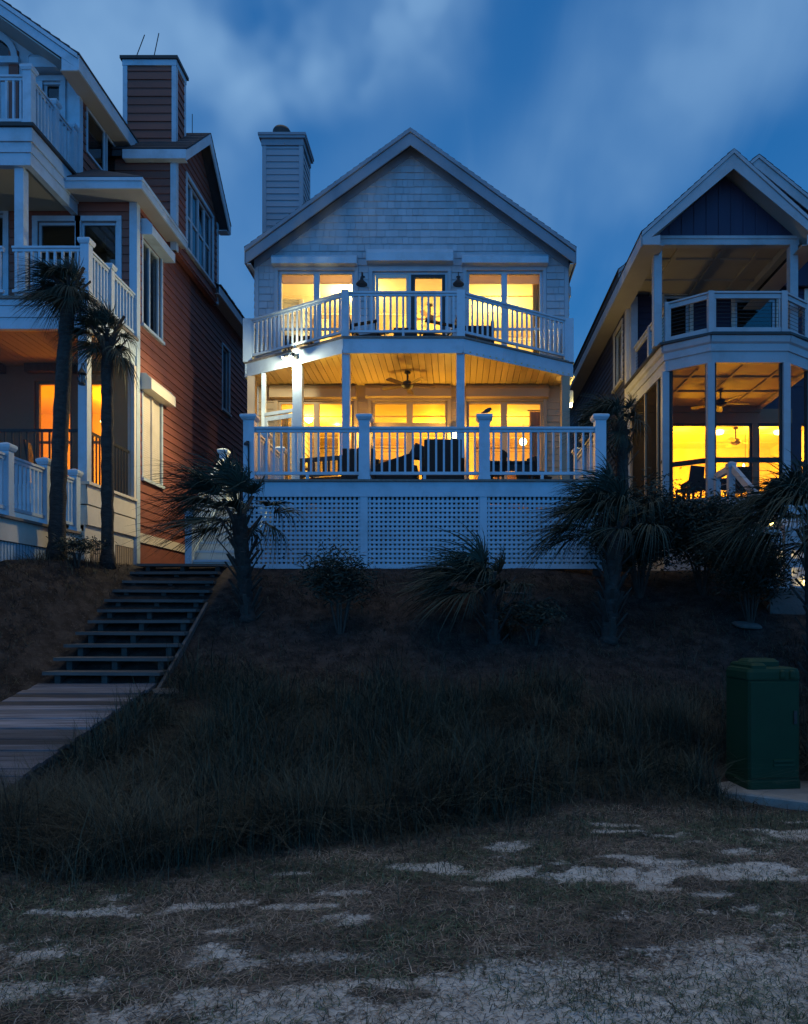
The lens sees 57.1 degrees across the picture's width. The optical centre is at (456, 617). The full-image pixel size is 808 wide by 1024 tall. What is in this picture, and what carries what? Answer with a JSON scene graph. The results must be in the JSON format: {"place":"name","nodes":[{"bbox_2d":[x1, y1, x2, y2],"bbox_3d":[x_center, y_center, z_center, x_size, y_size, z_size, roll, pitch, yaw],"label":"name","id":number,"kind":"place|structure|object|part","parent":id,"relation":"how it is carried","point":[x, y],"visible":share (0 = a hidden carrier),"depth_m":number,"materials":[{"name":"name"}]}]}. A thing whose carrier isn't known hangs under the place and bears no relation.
{"place":"outdoors","nodes":[
{"label":"outdoors","id":0,"kind":"place"},
{"bbox_2d":[284,336,313,350],"bbox_3d":[-3.524,-5.960,16.500,0.600,0.520,0.400,0,0,0],"label":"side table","id":1,"kind":"object","parent":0,"point":[299,338],"visible":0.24,"depth_m":16.35,"materials":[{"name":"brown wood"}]},
{"bbox_2d":[0,560,807,1023],"bbox_3d":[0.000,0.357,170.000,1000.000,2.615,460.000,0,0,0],"label":"ground","id":2,"kind":"structure","parent":0,"point":[46,604],"depth_m":5.02,"materials":[{"name":"beige soil"}]},
{"bbox_2d":[0,442,88,560],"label":"deck","id":3,"kind":"structure","parent":2,"relation":"on","point":[17,534],"depth_m":11.19,"materials":[{"name":"beige paint"}]},
{"bbox_2d":[3,253,101,559],"bbox_3d":[-6.293,-3.327,11.495,1.466,4.972,1.500,0,0,0],"label":"palm tree","id":4,"kind":"object","parent":2,"relation":"on","point":[62,294],"visible":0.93,"depth_m":11.40,"materials":[{"name":"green plant"}]},
{"bbox_2d":[0,683,155,793],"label":"boardwalk","id":5,"kind":"structure","parent":2,"relation":"on","point":[20,712],"depth_m":7.68,"materials":[{"name":"grey wood"}]},
{"bbox_2d":[46,531,111,567],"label":"shrub","id":6,"kind":"object","parent":2,"relation":"on","point":[75,545],"visible":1,"depth_m":11.16,"materials":[{"name":"green plant"}]},
{"bbox_2d":[46,293,139,568],"bbox_3d":[-5.761,-2.973,11.894,1.427,4.403,1.559,0,0,0],"label":"palm tree","id":7,"kind":"object","parent":2,"relation":"on","point":[107,340],"visible":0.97,"depth_m":11.72,"materials":[{"name":"green plant"}]},
{"bbox_2d":[0,736,194,865],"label":"grass clump","id":8,"kind":"object","parent":2,"relation":"on","point":[30,790],"visible":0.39,"depth_m":5.25,"materials":[{"name":"green plant"}]},
{"bbox_2d":[0,0,246,565],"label":"beach house","id":9,"kind":"structure","parent":2,"relation":"on","point":[130,207],"depth_m":14.88,"materials":[{"name":"red wood"}]},
{"bbox_2d":[0,382,0,442],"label":"porch door","id":10,"kind":"structure","parent":9,"relation":"in","point":[0,382],"depth_m":14.79,"materials":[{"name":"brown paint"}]},
{"bbox_2d":[0,33,20,65],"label":"arched window","id":11,"kind":"structure","parent":9,"relation":"in","point":[6,45],"depth_m":14.71,"materials":[{"name":"white paint"}]},
{"bbox_2d":[23,439,33,462],"bbox_3d":[-7.797,-2.810,13.889,0.528,0.960,0.440,0,0,-15],"label":"dining chair","id":12,"kind":"object","parent":9,"relation":"on","point":[30,456],"visible":0.21,"depth_m":13.80,"materials":[{"name":"wood"}]},
{"bbox_2d":[44,85,59,101],"bbox_3d":[-8.076,-9.736,14.825,0.358,1.931,0.070,0,0,0],"label":"balcony door","id":13,"kind":"structure","parent":9,"relation":"in","point":[52,91],"depth_m":14.83,"materials":[{"name":"white paint"}]},
{"bbox_2d":[36,382,71,468],"bbox_3d":[-8.044,-3.542,14.825,0.759,2.363,0.070,0,0,0],"label":"porch door","id":14,"kind":"structure","parent":9,"relation":"in","point":[38,384],"depth_m":14.79,"materials":[{"name":"brown paint"}]},
{"bbox_2d":[39,222,74,261],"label":"window","id":15,"kind":"structure","parent":9,"relation":"in","point":[41,224],"depth_m":14.79,"materials":[{"name":"white paint"}]},
{"bbox_2d":[77,363,86,385],"bbox_3d":[-6.404,-4.178,12.637,0.160,0.398,0.183,0,0,33],"label":"ship lantern","id":16,"kind":"object","parent":9,"relation":"attached to","point":[81,373],"visible":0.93,"depth_m":12.63,"materials":[{"name":"black metal"}]},
{"bbox_2d":[91,382,100,481],"bbox_3d":[-7.169,-3.542,14.825,0.443,2.363,0.070,0,0,0],"label":"porch door","id":17,"kind":"structure","parent":9,"relation":"in","point":[92,383],"depth_m":14.82,"materials":[{"name":"brown paint"}]},
{"bbox_2d":[82,222,115,273],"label":"window","id":18,"kind":"structure","parent":9,"relation":"in","point":[84,224],"depth_m":14.79,"materials":[{"name":"white paint"}]},
{"bbox_2d":[85,106,115,171],"bbox_3d":[-7.520,-9.915,15.800,0.040,0.930,1.600,0,0,0],"label":"window","id":19,"kind":"structure","parent":9,"relation":"in","point":[98,145],"depth_m":15.54,"materials":[{"name":"white paint"}]},
{"bbox_2d":[143,239,158,335],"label":"window","id":20,"kind":"structure","parent":9,"relation":"in","point":[150,259],"depth_m":15.62,"materials":[{"name":"white paint"}]},
{"bbox_2d":[188,182,210,277],"bbox_3d":[-6.265,-9.285,17.835,0.070,1.670,1.770,0,0,0],"label":"window","id":21,"kind":"structure","parent":9,"relation":"in","point":[199,221],"depth_m":18.03,"materials":[{"name":"white glass"}]},
{"bbox_2d":[223,348,227,410],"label":"window","id":22,"kind":"structure","parent":9,"relation":"in","point":[225,354],"depth_m":20.69,"materials":[{"name":"white paint"}]},
{"bbox_2d":[42,564,226,695],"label":"beach staircase","id":23,"kind":"structure","parent":2,"relation":"on","point":[73,662],"depth_m":9.96,"materials":[{"name":"grey wood"}]},
{"bbox_2d":[0,749,322,891],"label":"grass clump","id":24,"kind":"object","parent":2,"relation":"on","point":[96,833],"visible":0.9,"depth_m":4.76,"materials":[{"name":"green plant"}]},
{"bbox_2d":[152,688,178,693],"bbox_3d":[-3.418,0.869,8.748,0.336,0.020,0.184,4,12,-29],"label":"wooden board","id":25,"kind":"object","parent":2,"relation":"on","point":[155,689],"visible":0.58,"depth_m":8.70,"materials":[{"name":"grey wood"}]},
{"bbox_2d":[122,443,309,622],"bbox_3d":[-3.553,-1.207,10.661,2.766,2.590,2.575,0,0,0],"label":"palm tree","id":26,"kind":"object","parent":2,"relation":"on","point":[235,480],"visible":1,"depth_m":10.54,"materials":[{"name":"green plant"}]},
{"bbox_2d":[185,448,283,565],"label":"deck staircase","id":27,"kind":"structure","parent":2,"relation":"on","point":[203,556],"depth_m":13.59,"materials":[{"name":"white paint"}]},
{"bbox_2d":[172,754,424,848],"bbox_3d":[-1.116,1.291,5.302,1.975,0.654,1.923,0,0,0],"label":"grass clump","id":28,"kind":"object","parent":2,"relation":"on","point":[334,816],"visible":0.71,"depth_m":5.27,"materials":[{"name":"green plant"}]},
{"bbox_2d":[282,530,389,633],"bbox_3d":[-1.612,-0.465,10.391,1.145,1.456,1.394,0,0,42],"label":"shrub","id":29,"kind":"object","parent":2,"relation":"on","point":[338,575],"visible":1,"depth_m":10.23,"materials":[{"name":"green plant"}]},
{"bbox_2d":[0,756,805,910],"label":"edge weeds","id":30,"kind":"object","parent":2,"relation":"on","point":[308,851],"visible":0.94,"depth_m":4.90,"materials":[{"name":"green plant"}]},
{"bbox_2d":[0,802,807,1023],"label":"lawn grass","id":31,"kind":"structure","parent":2,"relation":"on","point":[62,969],"depth_m":3.89,"materials":[{"name":"green plant"}]},
{"bbox_2d":[0,544,807,899],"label":"dune grass","id":32,"kind":"structure","parent":2,"relation":"on","point":[518,714],"depth_m":7.34,"materials":[{"name":"green plant"}]},
{"bbox_2d":[0,557,807,777],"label":"pine straw","id":33,"kind":"object","parent":2,"relation":"on","point":[438,633],"visible":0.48,"depth_m":10.25,"materials":[{"name":"brown plant"}]},
{"bbox_2d":[1,628,807,880],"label":"scrub","id":34,"kind":"object","parent":2,"relation":"on","point":[403,705],"visible":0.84,"depth_m":6.71,"materials":[{"name":"green plant"}]},
{"bbox_2d":[243,125,576,563],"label":"beach house","id":35,"kind":"structure","parent":2,"relation":"on","point":[410,223],"depth_m":17.16,"materials":[{"name":"grey wood"}]},
{"bbox_2d":[265,409,291,507],"bbox_3d":[-3.826,-3.420,16.015,0.787,2.120,0.050,0,0,26],"label":"screen door","id":36,"kind":"structure","parent":35,"relation":"in","point":[286,416],"depth_m":15.98,"materials":[{"name":"white paint"}]},
{"bbox_2d":[282,413,288,478],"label":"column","id":37,"kind":"structure","parent":35,"relation":"hanging from","point":[285,422],"depth_m":17.55,"materials":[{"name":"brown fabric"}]},
{"bbox_2d":[282,352,297,360],"bbox_3d":[-3.505,-5.479,15.560,0.329,0.169,0.251,0,0,31],"label":"floodlight","id":38,"kind":"object","parent":35,"relation":"attached to","point":[292,356],"visible":1,"depth_m":15.52,"materials":[{"name":"white metal"}]},
{"bbox_2d":[304,417,312,422],"bbox_3d":[-3.780,-5.090,18.900,0.220,0.220,0.214,0,0,0],"label":"pendant lamp","id":39,"kind":"object","parent":35,"relation":"hanging from","point":[308,419],"visible":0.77,"depth_m":18.83,"materials":[{"name":"white glass"}]},
{"bbox_2d":[278,271,353,352],"bbox_3d":[-3.262,-6.916,17.265,1.781,2.312,0.070,0,0,0],"label":"window","id":40,"kind":"structure","parent":35,"relation":"in","point":[316,274],"depth_m":17.23,"materials":[{"name":"white paint"}]},
{"bbox_2d":[278,402,353,504],"bbox_3d":[-3.268,-3.714,17.265,1.769,2.647,0.070,0,0,0],"label":"window","id":41,"kind":"structure","parent":35,"relation":"in","point":[316,404],"depth_m":17.23,"materials":[{"name":"beige paint"}]},
{"bbox_2d":[356,272,366,286],"bbox_3d":[-2.198,-7.809,17.008,0.260,0.345,0.383,0,0,-21],"label":"barn light","id":42,"kind":"object","parent":35,"relation":"attached to","point":[361,282],"visible":1,"depth_m":16.93,"materials":[{"name":"black metal"}]},
{"bbox_2d":[350,319,388,335],"bbox_3d":[-2.032,-6.223,16.125,0.930,1.080,0.780,0,0,14],"label":"adirondack chair","id":43,"kind":"object","parent":35,"relation":"on","point":[370,334],"visible":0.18,"depth_m":15.83,"materials":[{"name":"black wood"}]},
{"bbox_2d":[376,275,408,327],"bbox_3d":[-1.500,-6.859,17.258,0.772,2.277,0.055,0,0,0],"label":"door","id":44,"kind":"structure","parent":35,"relation":"in","point":[378,277],"depth_m":17.23,"materials":[{"name":"beige paint"}]},
{"bbox_2d":[394,328,417,335],"bbox_3d":[-1.111,-5.980,16.200,0.500,0.560,0.500,0,0,0],"label":"side table","id":45,"kind":"object","parent":35,"relation":"on","point":[406,334],"visible":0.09,"depth_m":15.95,"materials":[{"name":"black wood"}]},
{"bbox_2d":[382,371,434,394],"bbox_3d":[-1.067,-5.195,16.237,1.205,0.370,1.170,0,0,0],"label":"ceiling fan","id":46,"kind":"object","parent":35,"relation":"hanging from","point":[407,385],"visible":1,"depth_m":16.14,"materials":[{"name":"brown wood"}]},
{"bbox_2d":[372,402,447,453],"bbox_3d":[-1.093,-3.694,17.265,1.769,2.687,0.070,0,0,0],"label":"window","id":47,"kind":"structure","parent":35,"relation":"in","point":[409,405],"depth_m":17.23,"materials":[{"name":"beige paint"}]},
{"bbox_2d":[411,275,444,334],"bbox_3d":[-0.662,-6.859,17.258,0.796,2.277,0.055,0,0,0],"label":"door","id":48,"kind":"structure","parent":35,"relation":"in","point":[413,277],"depth_m":17.23,"materials":[{"name":"brown metal"}]},
{"bbox_2d":[417,304,439,327],"bbox_3d":[-0.730,-7.945,19.304,1.122,0.450,1.169,0,0,0],"label":"chandelier","id":49,"kind":"object","parent":35,"relation":"hanging from","point":[431,317],"visible":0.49,"depth_m":19.23,"materials":[{"name":"yellow glass"}]},
{"bbox_2d":[417,316,456,335],"bbox_3d":[-0.327,-6.223,16.130,0.930,1.080,0.780,0,0,-17],"label":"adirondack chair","id":50,"kind":"object","parent":35,"relation":"on","point":[435,334],"visible":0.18,"depth_m":15.83,"materials":[{"name":"black wood"}]},
{"bbox_2d":[453,272,463,286],"bbox_3d":[0.066,-7.809,17.008,0.260,0.345,0.383,0,0,21],"label":"barn light","id":51,"kind":"object","parent":35,"relation":"attached to","point":[458,282],"visible":1,"depth_m":16.93,"materials":[{"name":"black metal"}]},
{"bbox_2d":[467,271,541,353],"bbox_3d":[1.118,-6.916,17.265,1.769,2.312,0.070,0,0,0],"label":"window","id":52,"kind":"structure","parent":35,"relation":"in","point":[503,274],"depth_m":17.23,"materials":[{"name":"white paint"}]},
{"bbox_2d":[467,402,542,508],"bbox_3d":[1.124,-3.714,17.265,1.781,2.647,0.070,0,0,0],"label":"window","id":53,"kind":"structure","parent":35,"relation":"in","point":[503,404],"depth_m":17.23,"materials":[{"name":"beige paint"}]},
{"bbox_2d":[527,410,539,508],"bbox_3d":[1.880,-3.667,17.550,0.395,2.534,0.060,0,0,0],"label":"curtain","id":54,"kind":"object","parent":35,"relation":"hanging from","point":[534,418],"visible":0.38,"depth_m":17.56,"materials":[{"name":"brown fabric"}]},
{"bbox_2d":[533,284,538,352],"bbox_3d":[1.904,-6.917,17.550,0.297,2.334,0.060,0,0,0],"label":"curtain","id":55,"kind":"object","parent":35,"relation":"hanging from","point":[535,297],"visible":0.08,"depth_m":17.55,"materials":[{"name":"brown fabric"}]},
{"bbox_2d":[570,390,572,407],"bbox_3d":[2.690,-5.190,17.550,0.140,0.380,0.120,0,0,0],"label":"wall lantern","id":56,"kind":"object","parent":35,"relation":"attached to","point":[571,397],"depth_m":17.49,"materials":[{"name":"white glass"}]},
{"bbox_2d":[240,414,609,575],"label":"deck","id":57,"kind":"structure","parent":2,"relation":"on","point":[364,491],"depth_m":12.56,"materials":[{"name":"white paint"}]},
{"bbox_2d":[244,441,248,510],"bbox_3d":[-3.554,-2.397,12.500,0.096,1.194,0.091,0,0,0],"label":"shower pipe","id":58,"kind":"object","parent":57,"relation":"attached to","point":[246,443],"visible":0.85,"depth_m":12.51,"materials":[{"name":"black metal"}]},
{"bbox_2d":[300,455,342,478],"bbox_3d":[-2.548,-2.745,14.723,1.010,0.810,0.530,0,0,18],"label":"slatted bench","id":59,"kind":"object","parent":57,"relation":"on","point":[314,460],"visible":0.26,"depth_m":14.54,"materials":[{"name":"brown wood"}]},
{"bbox_2d":[341,448,379,478],"bbox_3d":[-1.777,-2.710,13.861,0.700,0.740,0.848,0,0,0],"label":"armchair","id":60,"kind":"object","parent":57,"relation":"on","point":[351,460],"visible":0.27,"depth_m":13.47,"materials":[{"name":"wicker"}]},
{"bbox_2d":[375,453,418,478],"bbox_3d":[-1.126,-2.677,13.911,0.800,0.674,0.948,0,0,0],"label":"chaise lounge","id":61,"kind":"object","parent":57,"relation":"on","point":[400,464],"visible":0.29,"depth_m":13.46,"materials":[{"name":"wicker"}]},
{"bbox_2d":[422,439,463,478],"bbox_3d":[-0.246,-2.780,13.761,0.780,0.880,0.878,0,0,0],"label":"armchair","id":62,"kind":"object","parent":57,"relation":"on","point":[440,455],"visible":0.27,"depth_m":13.35,"materials":[{"name":"wicker"}]},
{"bbox_2d":[409,443,423,459],"bbox_3d":[-0.757,-3.100,13.809,0.367,0.317,0.117,0,0,0],"label":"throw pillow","id":63,"kind":"object","parent":62,"relation":"on","point":[416,451],"visible":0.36,"depth_m":13.76,"materials":[{"name":"black fabric"}]},
{"bbox_2d":[481,407,491,412],"bbox_3d":[0.513,-3.536,12.640,0.191,0.117,0.080,0,0,0],"label":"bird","id":64,"kind":"object","parent":57,"relation":"on","point":[487,410],"visible":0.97,"depth_m":12.62},
{"bbox_2d":[490,450,506,478],"bbox_3d":[0.718,-2.724,13.888,0.423,0.768,0.352,0,0,20],"label":"dining chair","id":65,"kind":"object","parent":57,"relation":"on","point":[504,456],"visible":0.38,"depth_m":13.83,"materials":[{"name":"wicker"}]},
{"bbox_2d":[490,461,532,478],"bbox_3d":[1.052,-2.650,14.300,0.850,0.620,0.700,0,0,0],"label":"dining table","id":66,"kind":"object","parent":57,"relation":"on","point":[519,465],"visible":0.38,"depth_m":14.00,"materials":[{"name":"black metal"}]},
{"bbox_2d":[527,456,551,478],"bbox_3d":[1.574,-2.686,14.084,0.380,0.691,0.317,0,0,-30],"label":"dining chair","id":67,"kind":"object","parent":57,"relation":"on","point":[534,459],"visible":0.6,"depth_m":13.95,"materials":[{"name":"wicker"}]},
{"bbox_2d":[378,520,537,644],"bbox_3d":[0.041,-0.169,10.088,2.056,2.395,2.369,0,0,-29],"label":"palm tree","id":68,"kind":"object","parent":2,"relation":"on","point":[471,567],"visible":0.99,"depth_m":9.94,"materials":[{"name":"green plant"}]},
{"bbox_2d":[483,591,574,645],"bbox_3d":[0.972,0.022,9.992,1.210,0.795,1.190,0,0,-21],"label":"shrub","id":69,"kind":"object","parent":2,"relation":"on","point":[541,616],"visible":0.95,"depth_m":9.95,"materials":[{"name":"green plant"}]},
{"bbox_2d":[496,445,674,644],"bbox_3d":[1.830,-1.014,10.631,2.516,2.834,2.280,0,0,0],"label":"palm tree","id":70,"kind":"object","parent":2,"relation":"on","point":[607,493],"visible":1,"depth_m":10.42,"materials":[{"name":"green plant"}]},
{"bbox_2d":[554,390,650,571],"bbox_3d":[2.649,-2.506,13.483,1.941,3.425,1.927,0,0,0],"label":"palm tree","id":71,"kind":"object","parent":2,"relation":"on","point":[624,446],"visible":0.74,"depth_m":13.29,"materials":[{"name":"green plant"}]},
{"bbox_2d":[570,460,706,598],"bbox_3d":[2.889,-1.339,11.819,2.357,2.124,2.268,0,0,0],"label":"shrub","id":72,"kind":"object","parent":2,"relation":"on","point":[639,585],"visible":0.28,"depth_m":11.52,"materials":[{"name":"green plant"}]},
{"bbox_2d":[565,661,725,759],"bbox_3d":[2.200,0.928,7.829,2.188,1.100,1.668,0,0,0],"label":"grass clump","id":73,"kind":"object","parent":2,"relation":"on","point":[631,705],"visible":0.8,"depth_m":7.75,"materials":[{"name":"green plant"}]},
{"bbox_2d":[637,682,725,765],"bbox_3d":[2.565,1.113,7.775,1.676,0.926,1.312,0,0,13],"label":"grass clump","id":74,"kind":"object","parent":2,"relation":"on","point":[721,738],"visible":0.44,"depth_m":7.70,"materials":[{"name":"green plant"}]},
{"bbox_2d":[569,148,807,570],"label":"beach house","id":75,"kind":"structure","parent":2,"relation":"on","point":[706,297],"depth_m":15.89,"materials":[{"name":"white paint"}]},
{"bbox_2d":[616,329,620,383],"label":"window","id":76,"kind":"structure","parent":75,"relation":"in","point":[618,338],"depth_m":19.21,"materials":[{"name":"white paint"}]},
{"bbox_2d":[664,296,688,332],"bbox_3d":[5.361,-6.756,18.065,0.617,2.173,0.070,0,0,0],"label":"balcony door","id":77,"kind":"structure","parent":75,"relation":"in","point":[665,297],"depth_m":18.03,"materials":[{"name":"white paint"}]},
{"bbox_2d":[673,424,704,426],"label":"window","id":78,"kind":"structure","parent":75,"relation":"in","point":[674,425],"depth_m":18.03,"materials":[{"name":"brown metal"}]},
{"bbox_2d":[675,465,704,498],"bbox_3d":[5.109,-2.816,16.162,0.418,0.912,0.502,0,0,-25],"label":"dining chair","id":79,"kind":"object","parent":75,"relation":"on","point":[696,474],"visible":0.53,"depth_m":15.97,"materials":[{"name":"wicker"}]},
{"bbox_2d":[681,478,726,497],"bbox_3d":[5.608,-2.710,16.600,0.900,0.700,0.800,0,0,0],"label":"porch table","id":80,"kind":"object","parent":75,"relation":"on","point":[724,481],"visible":0.1,"depth_m":16.25,"materials":[{"name":"black metal"}]},
{"bbox_2d":[690,390,749,411],"bbox_3d":[5.975,-4.915,16.603,1.228,0.370,1.283,0,0,0],"label":"ceiling fan","id":81,"kind":"object","parent":75,"relation":"hanging from","point":[721,403],"visible":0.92,"depth_m":16.55,"materials":[{"name":"brown wood"}]},
{"bbox_2d":[716,430,723,434],"bbox_3d":[7.242,-5.099,20.400,0.260,0.099,0.260,0,0,0],"label":"recessed light","id":82,"kind":"object","parent":75,"relation":"attached to","point":[719,432],"visible":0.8,"depth_m":20.31,"materials":[{"name":"white"}]},
{"bbox_2d":[716,427,747,447],"bbox_3d":[7.552,-4.905,20.039,1.168,0.470,1.124,0,0,0],"label":"ceiling fan","id":83,"kind":"object","parent":75,"relation":"hanging from","point":[735,441],"visible":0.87,"depth_m":19.97,"materials":[{"name":"brown metal"}]},
{"bbox_2d":[716,424,751,495],"bbox_3d":[6.744,-3.566,18.065,0.913,2.331,0.070,0,0,0],"label":"window","id":84,"kind":"structure","parent":75,"relation":"in","point":[749,426],"depth_m":18.03,"materials":[{"name":"wood"}]},
{"bbox_2d":[724,467,749,496],"bbox_3d":[6.171,-2.816,16.258,0.418,0.912,0.502,0,0,0],"label":"dining chair","id":85,"kind":"object","parent":75,"relation":"on","point":[746,471],"visible":0.15,"depth_m":16.04,"materials":[{"name":"wood"}]},
{"bbox_2d":[743,433,745,466],"bbox_3d":[8.049,-4.579,20.600,0.580,1.122,0.510,0,0,0],"label":"chandelier","id":86,"kind":"object","parent":75,"relation":"hanging from","point":[744,465],"visible":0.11,"depth_m":20.59,"materials":[{"name":"white metal"}]},
{"bbox_2d":[735,299,774,326],"bbox_3d":[7.277,-6.718,18.065,1.003,2.096,0.070,0,0,0],"label":"balcony door","id":87,"kind":"structure","parent":75,"relation":"in","point":[736,300],"depth_m":18.03,"materials":[{"name":"white paint"}]},
{"bbox_2d":[758,424,778,490],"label":"window","id":88,"kind":"structure","parent":75,"relation":"in","point":[759,425],"depth_m":18.03,"materials":[{"name":"wood"}]},
{"bbox_2d":[800,424,803,460],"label":"window","id":89,"kind":"structure","parent":75,"relation":"in","point":[801,425],"depth_m":18.03,"materials":[{"name":"yellow glass"}]},
{"bbox_2d":[610,476,791,595],"bbox_3d":[3.879,-1.332,11.700,2.574,2.018,2.541,0,0,-44],"label":"shrub","id":90,"kind":"object","parent":2,"relation":"on","point":[708,514],"visible":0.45,"depth_m":11.55,"materials":[{"name":"green plant"}]},
{"bbox_2d":[678,516,803,622],"bbox_3d":[4.287,-0.708,11.270,1.910,1.694,1.706,0,0,0],"label":"shrub","id":91,"kind":"object","parent":2,"relation":"on","point":[750,604],"visible":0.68,"depth_m":10.95,"materials":[{"name":"green plant"}]},
{"bbox_2d":[675,449,807,679],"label":"palm tree","id":92,"kind":"object","parent":2,"relation":"on","point":[789,489],"visible":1,"depth_m":9.63,"materials":[{"name":"green plant"}]},
{"bbox_2d":[732,621,761,628],"bbox_3d":[4.363,0.109,11.094,0.420,0.050,0.267,4,14,-11],"label":"flat stone","id":93,"kind":"object","parent":2,"relation":"on","point":[742,624],"visible":1,"depth_m":11.00,"materials":[{"name":"grey stone"}]},
{"bbox_2d":[707,461,806,614],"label":"front staircase","id":94,"kind":"structure","parent":2,"relation":"on","point":[731,470],"depth_m":12.21,"materials":[{"name":"white paint"}]},
{"bbox_2d":[708,781,807,810],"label":"concrete pad","id":95,"kind":"object","parent":2,"relation":"on","point":[797,797],"visible":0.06,"depth_m":6.58,"materials":[{"name":"grey concrete"}]},
{"bbox_2d":[725,658,799,789],"bbox_3d":[2.901,0.984,7.008,0.520,1.188,0.504,0,0,-6],"label":"utility cabinet","id":96,"kind":"object","parent":95,"relation":"on","point":[762,712],"visible":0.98,"depth_m":6.79,"materials":[{"name":"green metal"}]},
{"bbox_3d":[2.915,1.033,6.787,0.458,0.890,0.017,0,0,-6],"label":"door panel","id":97,"kind":"part","parent":96,"relation":"part of","materials":[{"name":"green paint"}]},
{"bbox_2d":[4,0,807,362],"label":"sky","id":98,"kind":"structure","parent":0,"point":[593,117],"materials":[{"name":"blue"}]},
{"bbox_2d":[465,321,493,342],"bbox_3d":[0.486,-6.040,16.098,0.650,0.680,0.465,0,0,0],"label":"chair","id":99,"kind":"object","parent":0,"point":[480,330],"visible":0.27,"depth_m":15.88,"materials":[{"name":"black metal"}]},
{"bbox_2d":[515,471,548,478],"bbox_3d":[1.481,-2.590,14.500,0.620,0.500,0.400,0,0,0],"label":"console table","id":100,"kind":"object","parent":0,"point":[522,476],"visible":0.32,"depth_m":14.35,"materials":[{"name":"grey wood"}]}
]}

